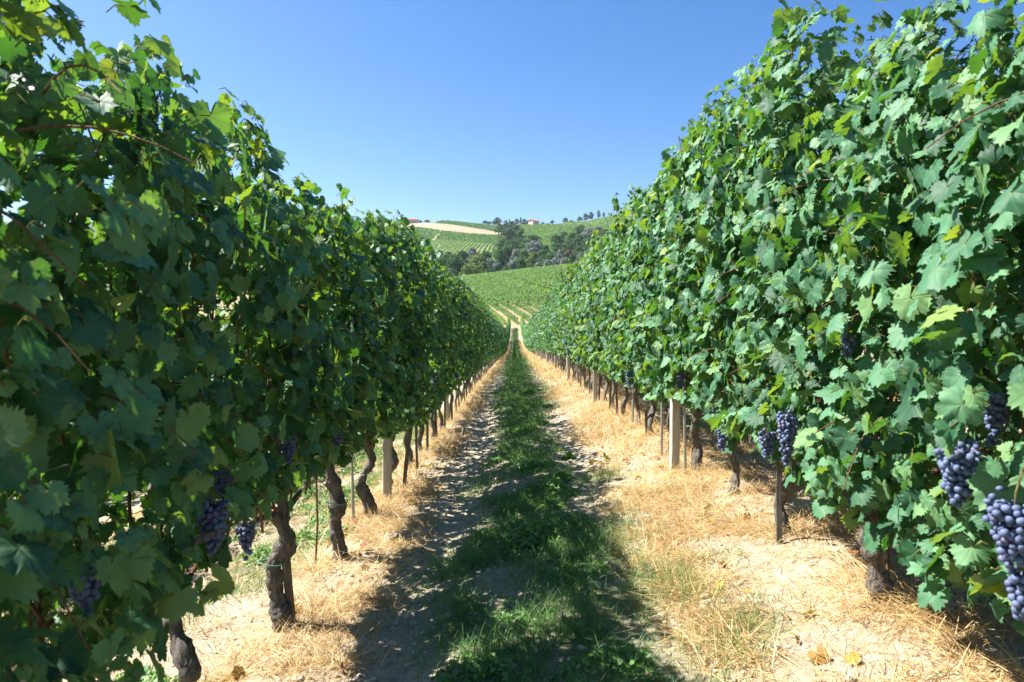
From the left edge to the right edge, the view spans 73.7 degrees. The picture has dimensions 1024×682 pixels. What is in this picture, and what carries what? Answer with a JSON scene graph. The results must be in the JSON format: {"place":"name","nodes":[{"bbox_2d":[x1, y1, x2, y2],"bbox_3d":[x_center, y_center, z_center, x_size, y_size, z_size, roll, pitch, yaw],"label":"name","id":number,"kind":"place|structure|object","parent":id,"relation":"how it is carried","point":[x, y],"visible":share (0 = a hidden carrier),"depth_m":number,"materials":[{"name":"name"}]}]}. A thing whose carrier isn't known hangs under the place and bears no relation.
{"place":"outdoors","nodes":[
{"label":"outdoors","id":0,"kind":"place"},
{"bbox_2d":[0,209,1023,681],"bbox_3d":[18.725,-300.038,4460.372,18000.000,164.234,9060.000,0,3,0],"label":"ground","id":1,"kind":"structure","parent":0,"point":[398,665],"depth_m":3.08,"materials":[{"name":"beige soil"}]},
{"bbox_2d":[0,0,234,681],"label":"grape vine","id":2,"kind":"object","parent":1,"relation":"on","point":[42,404],"visible":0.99,"depth_m":1.33,"materials":[{"name":"green plant"}]},
{"bbox_2d":[0,75,336,249],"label":"trellis wire","id":3,"kind":"object","parent":1,"relation":"on","point":[57,105],"visible":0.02,"depth_m":1.46,"materials":[{"name":"metal"}]},
{"bbox_2d":[0,34,341,681],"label":"grape vine","id":4,"kind":"object","parent":1,"relation":"on","point":[227,269],"visible":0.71,"depth_m":1.92,"materials":[{"name":"green plant"}]},
{"bbox_2d":[159,168,384,632],"bbox_3d":[-1.027,0.323,3.014,0.801,2.229,1.412,0,3,0],"label":"grape vine","id":5,"kind":"object","parent":1,"relation":"on","point":[348,342],"visible":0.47,"depth_m":2.98,"materials":[{"name":"green plant"}]},
{"bbox_2d":[268,381,295,618],"bbox_3d":[-1.021,0.813,3.052,0.135,1.349,0.039,-4,5,-56],"label":"vine stake","id":6,"kind":"object","parent":1,"relation":"on","point":[286,567],"visible":0.3,"depth_m":3.06,"materials":[{"name":"brown wood"}]},
{"bbox_2d":[315,377,319,562],"bbox_3d":[-1.133,0.840,3.955,0.027,1.301,0.024,0,-1,11],"label":"vine stake","id":7,"kind":"object","parent":1,"relation":"on","point":[317,525],"visible":0.37,"depth_m":3.95,"materials":[{"name":"metal"}]},
{"bbox_2d":[251,204,405,561],"bbox_3d":[-1.022,0.350,3.836,0.838,2.169,1.442,0,3,0],"label":"grape vine","id":8,"kind":"object","parent":1,"relation":"on","point":[369,258],"visible":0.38,"depth_m":3.75,"materials":[{"name":"green plant"}]},
{"bbox_2d":[350,454,354,518],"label":"vine stake","id":9,"kind":"object","parent":1,"relation":"on","point":[352,492],"visible":0.3,"depth_m":4.88,"materials":[{"name":"metal"}]},
{"bbox_2d":[332,208,440,515],"bbox_3d":[-0.984,0.253,4.889,0.844,2.334,1.364,0,3,0],"label":"grape vine","id":10,"kind":"object","parent":1,"relation":"on","point":[400,265],"visible":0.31,"depth_m":4.84,"materials":[{"name":"green plant"}]},
{"bbox_2d":[382,347,391,498],"bbox_3d":[-0.992,0.437,5.431,0.067,2.250,0.068,0,2,3],"label":"concrete post","id":11,"kind":"object","parent":1,"relation":"on","point":[387,469],"visible":0.21,"depth_m":5.42,"materials":[{"name":"grey concrete"}]},
{"bbox_2d":[348,210,441,483],"bbox_3d":[-1.034,0.173,5.877,0.811,2.471,1.420,0,3,0],"label":"grape vine","id":12,"kind":"object","parent":1,"relation":"on","point":[427,312],"visible":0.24,"depth_m":5.67,"materials":[{"name":"green plant"}]},
{"bbox_2d":[402,364,419,485],"bbox_3d":[-0.873,0.777,5.838,0.048,1.351,0.045,6,0,-37],"label":"vine stake","id":13,"kind":"object","parent":1,"relation":"on","point":[407,452],"visible":0.33,"depth_m":5.83,"materials":[{"name":"brown wood"}]},
{"bbox_2d":[415,421,418,468],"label":"vine stake","id":14,"kind":"object","parent":1,"relation":"on","point":[416,440],"visible":0.26,"depth_m":6.64,"materials":[{"name":"brown wood"}]},
{"bbox_2d":[393,232,448,467],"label":"grape vine","id":15,"kind":"object","parent":1,"relation":"on","point":[431,406],"visible":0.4,"depth_m":6.68,"materials":[{"name":"green plant"}]},
{"bbox_2d":[426,356,428,451],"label":"vine stake","id":16,"kind":"object","parent":1,"relation":"on","point":[427,437],"visible":0.24,"depth_m":7.58,"materials":[{"name":"brown wood"}]},
{"bbox_2d":[400,244,456,452],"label":"grape vine","id":17,"kind":"object","parent":1,"relation":"on","point":[446,341],"visible":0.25,"depth_m":7.43,"materials":[{"name":"green plant"}]},
{"bbox_2d":[432,354,437,438],"bbox_3d":[-0.970,0.753,8.587,0.049,1.351,0.046,-4,5,-29],"label":"vine stake","id":18,"kind":"object","parent":1,"relation":"on","point":[435,418],"visible":0.22,"depth_m":8.60,"materials":[{"name":"brown wood"}]},
{"bbox_2d":[407,253,463,439],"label":"grape vine","id":19,"kind":"object","parent":1,"relation":"on","point":[449,284],"visible":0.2,"depth_m":8.56,"materials":[{"name":"green plant"}]},
{"bbox_2d":[422,265,470,428],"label":"grape vine","id":20,"kind":"object","parent":1,"relation":"on","point":[458,318],"visible":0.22,"depth_m":9.48,"materials":[{"name":"green plant"}]},
{"bbox_2d":[443,307,449,421],"bbox_3d":[-1.018,0.404,10.331,0.067,2.250,0.067,-3,2,-2],"label":"concrete post","id":21,"kind":"object","parent":1,"relation":"on","point":[447,408],"visible":0.09,"depth_m":10.33,"materials":[{"name":"grey concrete"}]},
{"bbox_2d":[440,251,454,260],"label":"tree","id":22,"kind":"object","parent":1,"relation":"on","point":[447,254],"visible":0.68,"depth_m":416.18,"materials":[{"name":"green plant"}]},
{"bbox_2d":[426,271,473,413],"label":"grape vine","id":23,"kind":"object","parent":1,"relation":"on","point":[468,349],"visible":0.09,"depth_m":10.41,"materials":[{"name":"green plant"}]},
{"bbox_2d":[450,368,452,420],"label":"vine stake","id":24,"kind":"object","parent":1,"relation":"on","point":[451,404],"visible":0.3,"depth_m":10.39,"materials":[{"name":"brown wood"}]},
{"bbox_2d":[445,254,463,275],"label":"tree","id":25,"kind":"object","parent":1,"relation":"on","point":[452,263],"visible":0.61,"depth_m":347.30,"materials":[{"name":"green plant"}]},
{"bbox_2d":[448,274,475,412],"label":"grape vine","id":26,"kind":"object","parent":1,"relation":"on","point":[467,339],"visible":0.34,"depth_m":11.07,"materials":[{"name":"green plant"}]},
{"bbox_2d":[456,249,469,272],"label":"tree","id":27,"kind":"object","parent":1,"relation":"on","point":[463,254],"visible":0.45,"depth_m":376.76,"materials":[{"name":"green plant"}]},
{"bbox_2d":[454,280,476,406],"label":"grape vine","id":28,"kind":"object","parent":1,"relation":"on","point":[469,310],"visible":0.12,"depth_m":12.19,"materials":[{"name":"green plant"}]},
{"bbox_2d":[458,264,473,274],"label":"tree","id":29,"kind":"object","parent":1,"relation":"on","point":[466,269],"visible":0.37,"depth_m":297.98,"materials":[{"name":"green plant"}]},
{"bbox_2d":[455,286,483,396],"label":"grape vine","id":30,"kind":"object","parent":1,"relation":"on","point":[478,336],"visible":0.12,"depth_m":13.86,"materials":[{"name":"green plant"}]},
{"bbox_2d":[459,285,480,401],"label":"grape vine","id":31,"kind":"object","parent":1,"relation":"on","point":[473,368],"visible":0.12,"depth_m":13.13,"materials":[{"name":"green plant"}]},
{"bbox_2d":[465,247,478,263],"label":"tree","id":32,"kind":"object","parent":1,"relation":"on","point":[471,250],"visible":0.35,"depth_m":396.59,"materials":[{"name":"plant"}]},
{"bbox_2d":[465,290,484,394],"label":"grape vine","id":33,"kind":"object","parent":1,"relation":"on","point":[479,315],"visible":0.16,"depth_m":15.02,"materials":[{"name":"green plant"}]},
{"bbox_2d":[461,255,490,273],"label":"tree","id":34,"kind":"object","parent":1,"relation":"on","point":[480,262],"visible":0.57,"depth_m":314.16,"materials":[{"name":"green plant"}]},
{"bbox_2d":[470,294,486,388],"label":"grape vine","id":35,"kind":"object","parent":1,"relation":"on","point":[482,338],"visible":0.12,"depth_m":15.82,"materials":[{"name":"green plant"}]},
{"bbox_2d":[471,295,487,384],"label":"grape vine","id":36,"kind":"object","parent":1,"relation":"on","point":[484,343],"visible":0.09,"depth_m":16.86,"materials":[{"name":"green plant"}]},
{"bbox_2d":[477,303,491,381],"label":"grape vine","id":37,"kind":"object","parent":1,"relation":"on","point":[488,342],"visible":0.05,"depth_m":18.40,"materials":[{"name":"green plant"}]},
{"bbox_2d":[477,297,491,379],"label":"grape vine","id":38,"kind":"object","parent":1,"relation":"on","point":[489,345],"visible":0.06,"depth_m":19.61,"materials":[{"name":"green plant"}]},
{"bbox_2d":[481,250,492,264],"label":"tree","id":39,"kind":"object","parent":1,"relation":"on","point":[486,255],"visible":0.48,"depth_m":405.63,"materials":[{"name":"green plant"}]},
{"bbox_2d":[483,307,493,366],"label":"grape vine","id":40,"kind":"object","parent":1,"relation":"on","point":[491,347],"visible":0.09,"depth_m":20.60,"materials":[{"name":"green plant"}]},
{"bbox_2d":[484,312,496,372],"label":"grape vine","id":41,"kind":"object","parent":1,"relation":"on","point":[493,333],"visible":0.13,"depth_m":23.25,"materials":[{"name":"green plant"}]},
{"bbox_2d":[490,262,502,271],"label":"tree","id":42,"kind":"object","parent":1,"relation":"on","point":[495,267],"visible":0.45,"depth_m":316.13,"materials":[{"name":"green plant"}]},
{"bbox_2d":[492,223,504,234],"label":"tree","id":43,"kind":"object","parent":1,"relation":"on","point":[497,228],"visible":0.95,"depth_m":791.22,"materials":[{"name":"green plant"}]},
{"bbox_2d":[492,249,506,267],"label":"tree","id":44,"kind":"object","parent":1,"relation":"on","point":[498,254],"visible":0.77,"depth_m":396.27,"materials":[{"name":"green plant"}]},
{"bbox_2d":[496,239,507,248],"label":"tree","id":45,"kind":"object","parent":1,"relation":"on","point":[502,243],"visible":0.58,"depth_m":515.75,"materials":[{"name":"green plant"}]},
{"bbox_2d":[2,328,1012,681],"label":"green grass","id":46,"kind":"structure","parent":1,"relation":"on","point":[490,554],"depth_m":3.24,"materials":[{"name":"green plant"}]},
{"bbox_2d":[498,227,516,239],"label":"tree","id":47,"kind":"object","parent":1,"relation":"on","point":[510,232],"visible":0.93,"depth_m":633.54,"materials":[{"name":"green plant"}]},
{"bbox_2d":[501,245,513,263],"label":"tree","id":48,"kind":"object","parent":1,"relation":"on","point":[507,250],"visible":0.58,"depth_m":425.63,"materials":[{"name":"green plant"}]},
{"bbox_2d":[505,239,518,249],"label":"tree","id":49,"kind":"object","parent":1,"relation":"on","point":[513,242],"visible":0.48,"depth_m":495.76,"materials":[{"name":"green plant"}]},
{"bbox_2d":[3,341,1023,681],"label":"dry grass","id":50,"kind":"structure","parent":1,"relation":"on","point":[665,499],"depth_m":3.27,"materials":[{"name":"plant"}]},
{"bbox_2d":[509,248,519,262],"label":"tree","id":51,"kind":"object","parent":1,"relation":"on","point":[515,255],"visible":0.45,"depth_m":396.23,"materials":[{"name":"plant"}]},
{"bbox_2d":[447,242,586,270],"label":"undergrowth","id":52,"kind":"object","parent":1,"relation":"on","point":[493,249],"visible":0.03,"depth_m":526.81,"materials":[{"name":"green plant"}]},
{"bbox_2d":[516,258,526,268],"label":"tree","id":53,"kind":"object","parent":1,"relation":"on","point":[520,263],"visible":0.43,"depth_m":327.68,"materials":[{"name":"green plant"}]},
{"bbox_2d":[517,250,529,264],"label":"tree","id":54,"kind":"object","parent":1,"relation":"on","point":[522,254],"visible":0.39,"depth_m":387.08,"materials":[{"name":"green plant"}]},
{"bbox_2d":[518,234,543,250],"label":"tree","id":55,"kind":"object","parent":1,"relation":"on","point":[534,237],"visible":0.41,"depth_m":514.73,"materials":[{"name":"green plant"}]},
{"bbox_2d":[522,240,542,259],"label":"tree","id":56,"kind":"object","parent":1,"relation":"on","point":[536,247],"visible":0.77,"depth_m":464.22,"materials":[{"name":"plant"}]},
{"bbox_2d":[524,252,540,265],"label":"tree","id":57,"kind":"object","parent":1,"relation":"on","point":[531,260],"visible":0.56,"depth_m":381.37,"materials":[{"name":"green plant"}]},
{"bbox_2d":[535,249,548,262],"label":"tree","id":58,"kind":"object","parent":1,"relation":"on","point":[541,254],"visible":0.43,"depth_m":396.44,"materials":[{"name":"green plant"}]},
{"bbox_2d":[541,298,552,362],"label":"grape vine","id":59,"kind":"object","parent":1,"relation":"on","point":[545,342],"visible":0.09,"depth_m":22.32,"materials":[{"name":"green plant"}]},
{"bbox_2d":[542,296,554,355],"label":"grape vine","id":60,"kind":"object","parent":1,"relation":"on","point":[544,329],"visible":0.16,"depth_m":21.55,"materials":[{"name":"green plant"}]},
{"bbox_2d":[542,251,556,265],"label":"tree","id":61,"kind":"object","parent":1,"relation":"on","point":[551,255],"visible":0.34,"depth_m":391.59,"materials":[{"name":"green plant"}]},
{"bbox_2d":[544,291,557,364],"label":"grape vine","id":62,"kind":"object","parent":1,"relation":"on","point":[546,331],"visible":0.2,"depth_m":20.78,"materials":[{"name":"green plant"}]},
{"bbox_2d":[88,215,1018,411],"bbox_3d":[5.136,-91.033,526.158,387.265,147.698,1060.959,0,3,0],"label":"distant vines","id":63,"kind":"object","parent":1,"relation":"on","point":[516,286],"visible":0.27,"depth_m":227.46,"materials":[{"name":"green plant"}]},
{"bbox_2d":[542,278,565,371],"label":"grape vine","id":64,"kind":"object","parent":1,"relation":"on","point":[553,310],"visible":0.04,"depth_m":16.83,"materials":[{"name":"green plant"}]},
{"bbox_2d":[547,296,560,362],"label":"grape vine","id":65,"kind":"object","parent":1,"relation":"on","point":[548,332],"visible":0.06,"depth_m":19.19,"materials":[{"name":"green plant"}]},
{"bbox_2d":[548,234,562,247],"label":"tree","id":66,"kind":"object","parent":1,"relation":"on","point":[554,238],"visible":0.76,"depth_m":555.02,"materials":[{"name":"green plant"}]},
{"bbox_2d":[549,283,562,365],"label":"grape vine","id":67,"kind":"object","parent":1,"relation":"on","point":[551,311],"visible":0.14,"depth_m":18.30,"materials":[{"name":"green plant"}]},
{"bbox_2d":[544,281,570,375],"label":"grape vine","id":68,"kind":"object","parent":1,"relation":"on","point":[557,343],"visible":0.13,"depth_m":16.04,"materials":[{"name":"green plant"}]},
{"bbox_2d":[549,280,565,369],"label":"grape vine","id":69,"kind":"object","parent":1,"relation":"on","point":[553,300],"visible":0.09,"depth_m":17.60,"materials":[{"name":"green plant"}]},
{"bbox_2d":[551,243,565,252],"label":"tree","id":70,"kind":"object","parent":1,"relation":"on","point":[557,247],"visible":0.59,"depth_m":485.31,"materials":[{"name":"green plant"}]},
{"bbox_2d":[554,249,567,258],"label":"tree","id":71,"kind":"object","parent":1,"relation":"on","point":[560,253],"visible":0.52,"depth_m":396.19,"materials":[{"name":"plant"}]},
{"bbox_2d":[556,270,574,375],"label":"grape vine","id":72,"kind":"object","parent":1,"relation":"on","point":[563,348],"visible":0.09,"depth_m":15.06,"materials":[{"name":"green plant"}]},
{"bbox_2d":[558,269,575,379],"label":"grape vine","id":73,"kind":"object","parent":1,"relation":"on","point":[561,312],"visible":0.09,"depth_m":14.32,"materials":[{"name":"green plant"}]},
{"bbox_2d":[562,240,574,250],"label":"tree","id":74,"kind":"object","parent":1,"relation":"on","point":[567,244],"visible":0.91,"depth_m":514.71,"materials":[{"name":"green plant"}]},
{"bbox_2d":[561,266,579,382],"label":"grape vine","id":75,"kind":"object","parent":1,"relation":"on","point":[565,312],"visible":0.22,"depth_m":13.45,"materials":[{"name":"green plant"}]},
{"bbox_2d":[140,392,1003,681],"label":"soil clods","id":76,"kind":"object","parent":1,"relation":"on","point":[678,676],"visible":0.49,"depth_m":3.46,"materials":[{"name":"brown soil"}]},
{"bbox_2d":[563,257,583,385],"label":"grape vine","id":77,"kind":"object","parent":1,"relation":"on","point":[567,316],"visible":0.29,"depth_m":12.77,"materials":[{"name":"green plant"}]},
{"bbox_2d":[556,247,592,391],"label":"grape vine","id":78,"kind":"object","parent":1,"relation":"on","point":[575,339],"visible":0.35,"depth_m":11.22,"materials":[{"name":"green plant"}]},
{"bbox_2d":[564,253,590,387],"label":"grape vine","id":79,"kind":"object","parent":1,"relation":"on","point":[574,305],"visible":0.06,"depth_m":12.10,"materials":[{"name":"green plant"}]},
{"bbox_2d":[572,234,583,246],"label":"tree","id":80,"kind":"object","parent":1,"relation":"on","point":[578,238],"visible":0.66,"depth_m":534.44,"materials":[{"name":"green plant"}]},
{"bbox_2d":[573,225,584,235],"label":"tree","id":81,"kind":"object","parent":1,"relation":"on","point":[579,228],"visible":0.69,"depth_m":692.11,"materials":[{"name":"green plant"}]},
{"bbox_2d":[581,237,590,250],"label":"tree","id":82,"kind":"object","parent":1,"relation":"on","point":[585,240],"visible":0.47,"depth_m":515.69,"materials":[{"name":"green plant"}]},
{"bbox_2d":[581,227,597,238],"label":"tree","id":83,"kind":"object","parent":1,"relation":"on","point":[587,232],"visible":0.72,"depth_m":631.23,"materials":[{"name":"green plant"}]},
{"bbox_2d":[572,241,610,396],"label":"grape vine","id":84,"kind":"object","parent":1,"relation":"on","point":[582,344],"visible":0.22,"depth_m":10.39,"materials":[{"name":"green plant"}]},
{"bbox_2d":[593,251,597,403],"bbox_3d":[1.198,-0.054,9.829,0.069,2.500,0.068,0,3,5],"label":"concrete post","id":85,"kind":"object","parent":1,"relation":"on","point":[594,384],"visible":0.14,"depth_m":9.83,"materials":[{"name":"grey concrete"}]},
{"bbox_2d":[576,234,618,401],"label":"grape vine","id":86,"kind":"object","parent":1,"relation":"on","point":[585,337],"visible":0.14,"depth_m":9.59,"materials":[{"name":"green plant"}]},
{"bbox_2d":[567,224,633,408],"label":"grape vine","id":87,"kind":"object","parent":1,"relation":"on","point":[591,343],"visible":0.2,"depth_m":8.82,"materials":[{"name":"green plant"}]},
{"bbox_2d":[219,409,995,681],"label":"fallen leaves","id":88,"kind":"object","parent":1,"relation":"on","point":[238,669],"visible":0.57,"depth_m":3.19,"materials":[{"name":"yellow plant"}]},
{"bbox_2d":[588,211,641,414],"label":"grape vine","id":89,"kind":"object","parent":1,"relation":"on","point":[607,366],"visible":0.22,"depth_m":8.00,"materials":[{"name":"green plant"}]},
{"bbox_2d":[615,372,617,415],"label":"vine stake","id":90,"kind":"object","parent":1,"relation":"on","point":[616,388],"visible":0.26,"depth_m":8.06,"materials":[{"name":"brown wood"}]},
{"bbox_2d":[599,192,648,424],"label":"grape vine","id":91,"kind":"object","parent":1,"relation":"on","point":[610,314],"visible":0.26,"depth_m":7.11,"materials":[{"name":"green plant"}]},
{"bbox_2d":[631,349,634,424],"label":"vine stake","id":92,"kind":"object","parent":1,"relation":"on","point":[633,403],"visible":0.23,"depth_m":7.20,"materials":[{"name":"wood"}]},
{"bbox_2d":[606,183,683,435],"bbox_3d":[1.315,-0.232,6.303,0.854,2.566,1.268,0,3,0],"label":"grape vine","id":93,"kind":"object","parent":1,"relation":"on","point":[626,283],"visible":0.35,"depth_m":6.39,"materials":[{"name":"green plant"}]},
{"bbox_2d":[643,314,647,435],"bbox_3d":[1.251,0.417,6.414,0.047,1.351,0.050,-3,2,-29],"label":"vine stake","id":94,"kind":"object","parent":1,"relation":"on","point":[646,415],"visible":0.22,"depth_m":6.41,"materials":[{"name":"brown wood"}]},
{"bbox_2d":[660,352,662,455],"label":"vine stake","id":95,"kind":"object","parent":1,"relation":"on","point":[661,440],"visible":0.31,"depth_m":5.53,"materials":[{"name":"metal"}]},
{"bbox_2d":[622,157,713,447],"bbox_3d":[1.315,-0.210,5.753,0.807,2.510,1.522,0,3,0],"label":"grape vine","id":96,"kind":"object","parent":1,"relation":"on","point":[636,264],"visible":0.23,"depth_m":5.56,"materials":[{"name":"green plant"}]},
{"bbox_2d":[669,187,683,470],"bbox_3d":[1.185,-0.004,4.921,0.066,2.500,0.067,0,3,-1],"label":"concrete post","id":97,"kind":"object","parent":1,"relation":"on","point":[674,450],"visible":0.23,"depth_m":4.93,"materials":[{"name":"grey concrete"}]},
{"bbox_2d":[682,347,686,473],"bbox_3d":[1.202,0.438,4.775,0.030,1.400,0.027,-2,5,-3],"label":"vine stake","id":98,"kind":"object","parent":1,"relation":"on","point":[684,438],"visible":0.34,"depth_m":4.79,"materials":[{"name":"metal"}]},
{"bbox_2d":[639,90,812,471],"bbox_3d":[1.344,-0.214,4.657,0.858,2.562,1.362,0,3,0],"label":"grape vine","id":99,"kind":"object","parent":1,"relation":"on","point":[669,183],"visible":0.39,"depth_m":4.72,"materials":[{"name":"green plant"}]},
{"bbox_2d":[646,64,831,496],"bbox_3d":[1.332,-0.223,3.941,0.902,2.586,1.317,0,3,0],"label":"grape vine","id":100,"kind":"object","parent":1,"relation":"on","point":[692,333],"visible":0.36,"depth_m":3.88,"materials":[{"name":"green plant"}]},
{"bbox_2d":[776,315,783,544],"bbox_3d":[1.231,0.469,3.144,0.049,1.351,0.043,1,3,17],"label":"vine stake","id":101,"kind":"object","parent":1,"relation":"on","point":[779,467],"visible":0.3,"depth_m":3.15,"materials":[{"name":"brown wood"}]},
{"bbox_2d":[682,0,916,537],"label":"grape vine","id":102,"kind":"object","parent":1,"relation":"on","point":[773,102],"visible":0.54,"depth_m":3.00,"materials":[{"name":"green plant"}]},
{"bbox_2d":[729,0,1023,604],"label":"grape vine","id":103,"kind":"object","parent":1,"relation":"on","point":[839,296],"visible":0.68,"depth_m":2.29,"materials":[{"name":"green plant"}]},
{"bbox_2d":[886,393,891,571],"bbox_3d":[1.379,0.477,2.499,0.023,1.301,0.026,2,0,-37],"label":"vine stake","id":104,"kind":"object","parent":1,"relation":"on","point":[888,557],"visible":0.07,"depth_m":2.49,"materials":[{"name":"wood"}]},
{"bbox_2d":[809,0,1023,635],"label":"grape vine","id":105,"kind":"object","parent":1,"relation":"on","point":[981,167],"visible":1,"depth_m":1.61,"materials":[{"name":"green plant"}]},
{"bbox_2d":[0,0,1023,224],"label":"sky","id":106,"kind":"structure","parent":0,"point":[474,111],"materials":[{"name":"blue"}]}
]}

